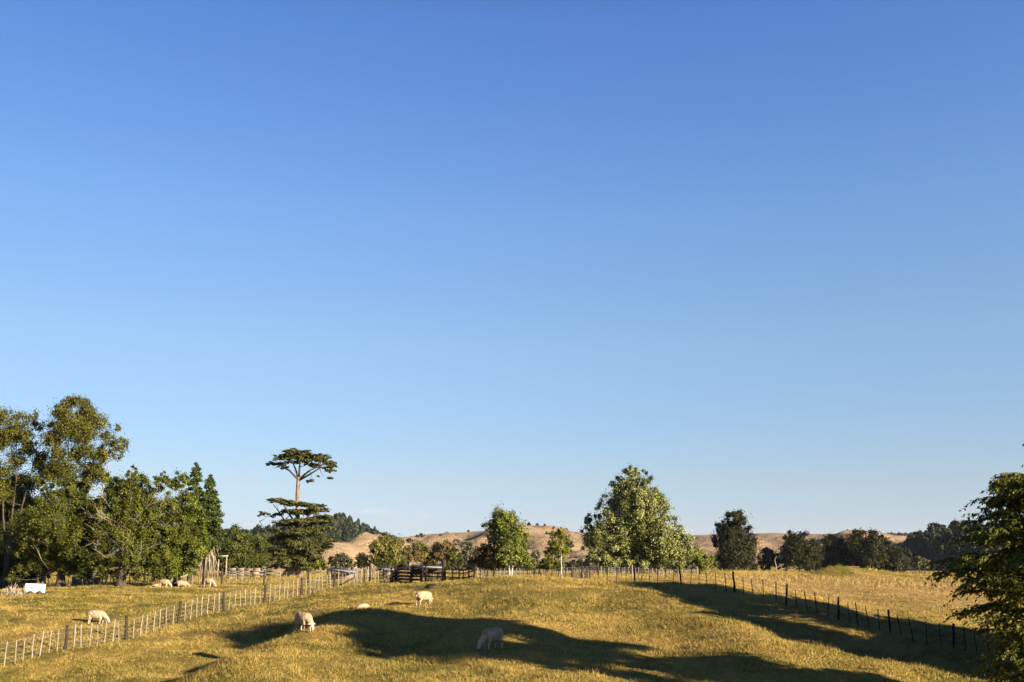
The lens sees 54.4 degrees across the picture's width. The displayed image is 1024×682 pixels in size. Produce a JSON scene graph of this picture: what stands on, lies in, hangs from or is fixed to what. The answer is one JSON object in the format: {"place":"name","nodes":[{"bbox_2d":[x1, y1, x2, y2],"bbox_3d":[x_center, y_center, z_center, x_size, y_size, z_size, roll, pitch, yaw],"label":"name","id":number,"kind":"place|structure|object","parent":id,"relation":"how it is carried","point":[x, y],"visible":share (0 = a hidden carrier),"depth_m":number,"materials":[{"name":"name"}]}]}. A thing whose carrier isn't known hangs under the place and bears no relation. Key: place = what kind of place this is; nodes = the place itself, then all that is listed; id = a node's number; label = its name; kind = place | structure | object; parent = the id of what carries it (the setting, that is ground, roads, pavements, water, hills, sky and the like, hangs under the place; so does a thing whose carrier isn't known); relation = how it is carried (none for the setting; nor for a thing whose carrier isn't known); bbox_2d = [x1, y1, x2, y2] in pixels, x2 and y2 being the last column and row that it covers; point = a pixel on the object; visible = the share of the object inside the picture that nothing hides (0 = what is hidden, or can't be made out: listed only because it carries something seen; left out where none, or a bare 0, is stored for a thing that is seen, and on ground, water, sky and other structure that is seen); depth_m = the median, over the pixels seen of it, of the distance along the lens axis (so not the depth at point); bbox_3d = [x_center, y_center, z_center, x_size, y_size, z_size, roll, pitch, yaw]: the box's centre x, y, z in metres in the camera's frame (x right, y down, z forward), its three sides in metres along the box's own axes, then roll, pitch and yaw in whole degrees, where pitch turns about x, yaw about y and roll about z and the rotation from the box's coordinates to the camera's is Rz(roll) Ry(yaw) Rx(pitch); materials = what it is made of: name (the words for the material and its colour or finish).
{"place":"outdoors","nodes":[
{"label":"outdoors","id":0,"kind":"place"},
{"bbox_2d":[95,535,173,553],"bbox_3d":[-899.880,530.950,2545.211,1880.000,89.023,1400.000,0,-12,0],"label":"hills","id":1,"kind":"structure","parent":0,"point":[118,548],"depth_m":2129.72,"materials":[{"name":"plant"}]},
{"bbox_2d":[93,530,342,566],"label":"hills","id":2,"kind":"structure","parent":0,"point":[340,538],"depth_m":623.09,"materials":[{"name":"plant"}]},
{"bbox_2d":[149,512,393,549],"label":"forest","id":3,"kind":"object","parent":2,"relation":"on","point":[348,528],"visible":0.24,"depth_m":745.33,"materials":[{"name":"green plant"}]},
{"bbox_2d":[267,542,378,570],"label":"hills","id":4,"kind":"structure","parent":0,"point":[352,550],"depth_m":362.56,"materials":[{"name":"beige plant"}]},
{"bbox_2d":[0,554,1023,681],"bbox_3d":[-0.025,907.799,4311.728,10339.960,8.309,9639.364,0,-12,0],"label":"ground","id":5,"kind":"structure","parent":0,"point":[119,654],"depth_m":49.89,"materials":[{"name":"yellow plant"}]},
{"bbox_2d":[2,584,22,595],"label":"brush heap","id":6,"kind":"object","parent":5,"relation":"on","point":[10,591],"visible":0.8,"depth_m":73.83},
{"bbox_2d":[0,398,50,588],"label":"birch tree","id":7,"kind":"object","parent":5,"relation":"on","point":[10,433],"visible":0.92,"depth_m":99.77,"materials":[{"name":"green plant"}]},
{"bbox_2d":[0,464,53,587],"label":"evergreen tree","id":8,"kind":"object","parent":5,"relation":"on","point":[29,500],"visible":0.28,"depth_m":101.97,"materials":[{"name":"green plant"}]},
{"bbox_2d":[23,583,53,593],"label":"box trailer","id":9,"kind":"object","parent":5,"relation":"on","point":[30,588],"visible":0.85,"depth_m":75.68,"materials":[{"name":"metal"}]},
{"bbox_2d":[1,469,115,586],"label":"walnut tree","id":10,"kind":"object","parent":5,"relation":"on","point":[51,528],"visible":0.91,"depth_m":86.84,"materials":[{"name":"green plant"}]},
{"bbox_2d":[0,574,143,587],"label":"wire fence","id":11,"kind":"object","parent":5,"relation":"on","point":[48,581],"visible":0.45,"depth_m":95.27,"materials":[{"name":"grey wood"}]},
{"bbox_2d":[26,393,132,585],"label":"birch tree","id":12,"kind":"object","parent":5,"relation":"on","point":[84,425],"visible":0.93,"depth_m":97.61,"materials":[{"name":"green plant"}]},
{"bbox_2d":[82,572,105,584],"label":"board pen","id":13,"kind":"object","parent":5,"relation":"on","point":[96,579],"visible":0.31,"depth_m":97.37,"materials":[{"name":"grey wood"}]},
{"bbox_2d":[87,610,109,624],"bbox_3d":[-24.428,16.305,58.800,1.446,0.832,0.573,-1,-12,4],"label":"sheep","id":14,"kind":"object","parent":5,"relation":"on","point":[97,614],"visible":1,"depth_m":58.64},
{"bbox_2d":[75,463,193,586],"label":"walnut tree","id":15,"kind":"object","parent":5,"relation":"on","point":[132,525],"visible":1,"depth_m":85.58,"materials":[{"name":"green plant"}]},
{"bbox_2d":[159,579,171,586],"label":"sheep","id":16,"kind":"object","parent":5,"relation":"on","point":[162,582],"visible":0.95,"depth_m":85.37},
{"bbox_2d":[176,580,188,586],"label":"sheep","id":17,"kind":"object","parent":5,"relation":"on","point":[181,583],"visible":0.92,"depth_m":87.34},
{"bbox_2d":[152,467,215,586],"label":"walnut tree","id":18,"kind":"object","parent":5,"relation":"on","point":[190,551],"visible":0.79,"depth_m":88.60,"materials":[{"name":"green plant"}]},
{"bbox_2d":[150,474,228,584],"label":"spruce tree","id":19,"kind":"object","parent":5,"relation":"on","point":[210,501],"visible":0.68,"depth_m":95.04,"materials":[{"name":"green plant"}]},
{"bbox_2d":[165,462,224,581],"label":"spruce tree","id":20,"kind":"object","parent":5,"relation":"on","point":[196,479],"visible":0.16,"depth_m":100.82,"materials":[{"name":"green plant"}]},
{"bbox_2d":[1,568,391,665],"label":"wire fence","id":21,"kind":"object","parent":5,"relation":"on","point":[126,632],"visible":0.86,"depth_m":59.00,"materials":[{"name":"grey wood"}]},
{"bbox_2d":[203,578,215,586],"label":"sheep","id":22,"kind":"object","parent":5,"relation":"on","point":[206,581],"visible":0.99,"depth_m":85.37},
{"bbox_2d":[211,542,223,574],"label":"hedge tree","id":23,"kind":"object","parent":5,"relation":"on","point":[218,552],"visible":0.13,"depth_m":174.93,"materials":[{"name":"green plant"}]},
{"bbox_2d":[217,555,227,576],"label":"timber frame","id":24,"kind":"object","parent":5,"relation":"on","point":[226,556],"visible":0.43,"depth_m":124.83,"materials":[{"name":"beige wood"}]},
{"bbox_2d":[217,523,259,574],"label":"round tree","id":25,"kind":"object","parent":5,"relation":"on","point":[238,551],"visible":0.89,"depth_m":160.41,"materials":[{"name":"green plant"}]},
{"bbox_2d":[226,567,265,577],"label":"pallet pen","id":26,"kind":"object","parent":5,"relation":"on","point":[246,569],"visible":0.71,"depth_m":118.85,"materials":[{"name":"wood"}]},
{"bbox_2d":[144,565,370,585],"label":"wire fence","id":27,"kind":"object","parent":5,"relation":"on","point":[263,583],"visible":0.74,"depth_m":90.81,"materials":[{"name":"grey wood"}]},
{"bbox_2d":[244,533,271,573],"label":"round tree","id":28,"kind":"object","parent":5,"relation":"on","point":[263,559],"visible":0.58,"depth_m":167.45,"materials":[{"name":"green plant"}]},
{"bbox_2d":[252,570,280,578],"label":"rail fence","id":29,"kind":"object","parent":5,"relation":"on","point":[266,571],"visible":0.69,"depth_m":118.53,"materials":[{"name":"beige wood"}]},
{"bbox_2d":[257,448,341,576],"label":"cypress tree","id":30,"kind":"object","parent":5,"relation":"on","point":[295,552],"visible":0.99,"depth_m":136.19,"materials":[{"name":"green plant"}]},
{"bbox_2d":[295,612,314,631],"bbox_3d":[-9.220,12.526,44.402,0.573,0.832,1.446,10,-16,-41],"label":"sheep","id":31,"kind":"object","parent":5,"relation":"on","point":[304,619],"visible":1,"depth_m":44.21},
{"bbox_2d":[306,558,331,572],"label":"bush","id":32,"kind":"object","parent":5,"relation":"on","point":[322,564],"visible":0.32,"depth_m":143.69,"materials":[{"name":"green plant"}]},
{"bbox_2d":[328,555,339,567],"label":"bush","id":33,"kind":"object","parent":5,"relation":"on","point":[331,559],"visible":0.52,"depth_m":185.28,"materials":[{"name":"green plant"}]},
{"bbox_2d":[329,566,357,578],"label":"open shed","id":34,"kind":"structure","parent":5,"relation":"on","point":[346,571],"depth_m":104.78,"materials":[{"name":"metal"}]},
{"bbox_2d":[333,552,355,569],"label":"bush","id":35,"kind":"object","parent":5,"relation":"on","point":[345,562],"visible":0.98,"depth_m":180.22,"materials":[{"name":"green plant"}]},
{"bbox_2d":[356,603,368,608],"bbox_3d":[-8.095,14.452,53.511,0.459,0.667,1.159,-8,-14,34],"label":"sheep","id":36,"kind":"object","parent":5,"relation":"on","point":[363,605],"visible":0.41,"depth_m":53.47},
{"bbox_2d":[354,552,373,572],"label":"bush","id":37,"kind":"object","parent":5,"relation":"on","point":[362,561],"visible":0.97,"depth_m":185.22,"materials":[{"name":"green plant"}]},
{"bbox_2d":[326,566,409,577],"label":"wire fence","id":38,"kind":"object","parent":5,"relation":"on","point":[373,574],"visible":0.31,"depth_m":114.99,"materials":[{"name":"grey wood"}]},
{"bbox_2d":[379,566,393,577],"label":"shed","id":39,"kind":"structure","parent":5,"relation":"on","point":[382,568],"depth_m":116.12,"materials":[{"name":"metal"}]},
{"bbox_2d":[368,533,407,569],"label":"round tree","id":40,"kind":"object","parent":5,"relation":"on","point":[388,551],"visible":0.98,"depth_m":194.28,"materials":[{"name":"green plant"}]},
{"bbox_2d":[391,570,396,582],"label":"farm gate","id":41,"kind":"structure","parent":5,"relation":"on","point":[393,576],"depth_m":84.59,"materials":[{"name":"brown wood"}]},
{"bbox_2d":[394,566,396,582],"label":"strainer post","id":42,"kind":"object","parent":5,"relation":"on","point":[395,570],"visible":0.6,"depth_m":86.89,"materials":[{"name":"brown wood"}]},
{"bbox_2d":[396,565,421,583],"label":"stock pen","id":43,"kind":"object","parent":5,"relation":"on","point":[410,579],"visible":0.73,"depth_m":83.42,"materials":[{"name":"brown wood"}]},
{"bbox_2d":[402,544,424,565],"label":"tree","id":44,"kind":"object","parent":5,"relation":"on","point":[415,553],"visible":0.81,"depth_m":229.53,"materials":[{"name":"green plant"}]},
{"bbox_2d":[411,540,430,564],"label":"tree","id":45,"kind":"object","parent":5,"relation":"on","point":[421,546],"visible":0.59,"depth_m":239.33,"materials":[{"name":"green plant"}]},
{"bbox_2d":[421,566,426,581],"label":"loading race","id":46,"kind":"object","parent":5,"relation":"on","point":[422,575],"visible":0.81,"depth_m":82.24,"materials":[{"name":"brown wood"}]},
{"bbox_2d":[416,591,432,605],"bbox_3d":[-4.868,14.380,55.684,1.328,0.792,0.552,11,-16,-43],"label":"sheep","id":47,"kind":"object","parent":5,"relation":"on","point":[423,595],"visible":1,"depth_m":55.42},
{"bbox_2d":[412,564,441,575],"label":"long shed","id":48,"kind":"structure","parent":5,"relation":"on","point":[434,568],"depth_m":123.34,"materials":[{"name":"metal"}]},
{"bbox_2d":[424,583,438,587],"bbox_3d":[-5.054,15.767,64.163,1.199,0.293,0.610,0,-12,0],"label":"earth clod","id":49,"kind":"object","parent":5,"relation":"on","point":[431,585],"visible":0.88,"depth_m":63.99,"materials":[{"name":"soil"}]},
{"bbox_2d":[427,572,441,581],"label":"yard fence","id":50,"kind":"object","parent":5,"relation":"on","point":[437,576],"visible":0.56,"depth_m":83.83,"materials":[{"name":"brown wood"}]},
{"bbox_2d":[423,539,457,565],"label":"tree","id":51,"kind":"object","parent":5,"relation":"on","point":[438,552],"visible":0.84,"depth_m":228.56,"materials":[{"name":"green plant"}]},
{"bbox_2d":[442,560,445,580],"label":"gate post","id":52,"kind":"object","parent":5,"relation":"on","point":[443,563],"visible":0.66,"depth_m":81.30,"materials":[{"name":"wood"}]},
{"bbox_2d":[441,547,465,571],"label":"tree","id":53,"kind":"object","parent":5,"relation":"on","point":[451,557],"visible":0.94,"depth_m":199.86,"materials":[{"name":"green plant"}]},
{"bbox_2d":[444,562,473,580],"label":"rail fence","id":54,"kind":"object","parent":5,"relation":"on","point":[459,573],"visible":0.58,"depth_m":79.85,"materials":[{"name":"brown wood"}]},
{"bbox_2d":[457,540,476,570],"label":"tree","id":55,"kind":"object","parent":5,"relation":"on","point":[469,548],"visible":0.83,"depth_m":321.93,"materials":[{"name":"green plant"}]},
{"bbox_2d":[464,541,505,576],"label":"willow tree","id":56,"kind":"object","parent":5,"relation":"on","point":[483,557],"visible":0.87,"depth_m":96.95,"materials":[{"name":"green plant"}]},
{"bbox_2d":[477,627,502,649],"bbox_3d":[-0.898,12.120,40.495,0.605,0.879,1.527,-9,-15,37],"label":"sheep","id":57,"kind":"object","parent":5,"relation":"on","point":[490,635],"visible":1,"depth_m":40.31},
{"bbox_2d":[481,504,535,574],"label":"poplar tree","id":58,"kind":"object","parent":5,"relation":"on","point":[510,542],"visible":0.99,"depth_m":95.61,"materials":[{"name":"green plant"}]},
{"bbox_2d":[402,557,695,570],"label":"scrub strip","id":59,"kind":"object","parent":5,"relation":"on","point":[577,563],"visible":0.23,"depth_m":395.10,"materials":[{"name":"green plant"}]},
{"bbox_2d":[539,552,564,571],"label":"bush","id":60,"kind":"object","parent":5,"relation":"on","point":[553,562],"visible":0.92,"depth_m":108.71,"materials":[{"name":"green plant"}]},
{"bbox_2d":[542,526,573,577],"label":"young tree","id":61,"kind":"object","parent":5,"relation":"on","point":[556,550],"visible":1,"depth_m":95.86,"materials":[{"name":"green plant"}]},
{"bbox_2d":[571,563,598,578],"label":"wire fence","id":62,"kind":"object","parent":5,"relation":"on","point":[586,572],"visible":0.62,"depth_m":93.38,"materials":[{"name":"grey wood"}]},
{"bbox_2d":[477,565,697,576],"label":"wire fence","id":63,"kind":"object","parent":5,"relation":"on","point":[601,568],"visible":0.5,"depth_m":110.13,"materials":[{"name":"grey wood"}]},
{"bbox_2d":[579,463,697,575],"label":"poplar tree","id":64,"kind":"object","parent":5,"relation":"on","point":[636,531],"visible":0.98,"depth_m":125.58,"materials":[{"name":"green plant"}]},
{"bbox_2d":[684,544,718,572],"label":"bush","id":65,"kind":"object","parent":5,"relation":"on","point":[702,558],"visible":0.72,"depth_m":132.46,"materials":[{"name":"green plant"}]},
{"bbox_2d":[710,508,762,570],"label":"totara tree","id":66,"kind":"object","parent":5,"relation":"on","point":[736,541],"visible":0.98,"depth_m":208.56,"materials":[{"name":"green plant"}]},
{"bbox_2d":[473,564,1014,656],"bbox_3d":[13.263,16.556,63.673,37.658,4.262,7.710,-11,-16,43],"label":"wire fence","id":67,"kind":"object","parent":5,"relation":"on","point":[839,617],"visible":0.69,"depth_m":61.93,"materials":[{"name":"brown wood"}]},
{"bbox_2d":[756,545,781,570],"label":"totara tree","id":68,"kind":"object","parent":5,"relation":"on","point":[768,560],"visible":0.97,"depth_m":242.87,"materials":[{"name":"green plant"}]},
{"bbox_2d":[776,528,826,571],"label":"totara tree","id":69,"kind":"object","parent":5,"relation":"on","point":[800,553],"visible":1,"depth_m":237.61,"materials":[{"name":"green plant"}]},
{"bbox_2d":[814,546,828,569],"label":"totara tree","id":70,"kind":"object","parent":5,"relation":"on","point":[818,565],"visible":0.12,"depth_m":254.39,"materials":[{"name":"green plant"}]},
{"bbox_2d":[817,533,855,567],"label":"totara tree","id":71,"kind":"object","parent":5,"relation":"on","point":[834,552],"visible":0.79,"depth_m":243.45,"materials":[{"name":"green plant"}]},
{"bbox_2d":[840,527,891,571],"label":"totara tree","id":72,"kind":"object","parent":5,"relation":"on","point":[872,549],"visible":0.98,"depth_m":238.44,"materials":[{"name":"green plant"}]},
{"bbox_2d":[878,533,912,572],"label":"totara tree","id":73,"kind":"object","parent":5,"relation":"on","point":[899,560],"visible":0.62,"depth_m":244.27,"materials":[{"name":"green plant"}]},
{"bbox_2d":[902,558,936,571],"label":"bush","id":74,"kind":"object","parent":5,"relation":"on","point":[933,566],"visible":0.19,"depth_m":263.34,"materials":[{"name":"green plant"}]},
{"bbox_2d":[910,553,929,571],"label":"bush","id":75,"kind":"object","parent":5,"relation":"on","point":[918,562],"visible":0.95,"depth_m":252.74,"materials":[{"name":"green plant"}]},
{"bbox_2d":[924,472,1023,681],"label":"cherry tree","id":76,"kind":"object","parent":5,"relation":"on","point":[1002,565],"visible":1,"depth_m":16.60,"materials":[{"name":"green plant"}]},
{"bbox_2d":[0,0,1023,536],"label":"sky","id":77,"kind":"structure","parent":0,"point":[764,259],"materials":[{"name":"blue"}]},
{"bbox_2d":[348,524,718,570],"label":"hills","id":78,"kind":"structure","parent":0,"point":[539,539],"depth_m":551.17,"materials":[{"name":"beige plant"}]},
{"bbox_2d":[406,522,567,544],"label":"hill scrub","id":79,"kind":"object","parent":78,"relation":"on","point":[457,540],"visible":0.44,"depth_m":596.86,"materials":[{"name":"green plant"}]},
{"bbox_2d":[530,549,540,559],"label":"hill shrub","id":80,"kind":"object","parent":78,"relation":"on","point":[535,553],"visible":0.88,"depth_m":468.19,"materials":[{"name":"green plant"}]},
{"bbox_2d":[565,538,573,547],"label":"hill shrub","id":81,"kind":"object","parent":78,"relation":"on","point":[571,544],"visible":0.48,"depth_m":547.70,"materials":[{"name":"green plant"}]},
{"bbox_2d":[663,530,906,567],"bbox_3d":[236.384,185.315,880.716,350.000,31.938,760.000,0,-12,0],"label":"hills","id":82,"kind":"structure","parent":0,"point":[772,540],"depth_m":757.31,"materials":[{"name":"beige plant"}]},
{"bbox_2d":[831,542,989,571],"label":"hills","id":83,"kind":"structure","parent":0,"point":[931,556],"depth_m":427.78,"materials":[{"name":"plant"}]},
{"bbox_2d":[905,534,917,545],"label":"ridge tree","id":84,"kind":"object","parent":83,"relation":"on","point":[909,538],"visible":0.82,"depth_m":457.77,"materials":[{"name":"green plant"}]},
{"bbox_2d":[915,530,924,544],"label":"ridge tree","id":85,"kind":"object","parent":83,"relation":"on","point":[919,533],"visible":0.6,"depth_m":457.95,"materials":[{"name":"green plant"}]},
{"bbox_2d":[925,522,935,533],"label":"ridge tree","id":86,"kind":"object","parent":83,"relation":"on","point":[931,528],"visible":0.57,"depth_m":459.04,"materials":[{"name":"green plant"}]},
{"bbox_2d":[933,522,941,532],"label":"ridge tree","id":87,"kind":"object","parent":83,"relation":"on","point":[937,526],"visible":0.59,"depth_m":459.03,"materials":[{"name":"green plant"}]},
{"bbox_2d":[949,518,960,534],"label":"ridge tree","id":88,"kind":"object","parent":83,"relation":"on","point":[953,526],"visible":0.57,"depth_m":458.98,"materials":[{"name":"green plant"}]},
{"bbox_2d":[901,521,1023,561],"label":"ridge forest","id":89,"kind":"object","parent":83,"relation":"on","point":[933,542],"visible":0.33,"depth_m":437.07,"materials":[{"name":"plant"}]},
{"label":"hills","id":90,"kind":"structure","parent":0,"visible":0},
{"bbox_2d":[887,532,913,535],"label":"scrub slope","id":91,"kind":"structure","parent":90,"relation":"on","point":[900,534],"depth_m":1209.00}
]}

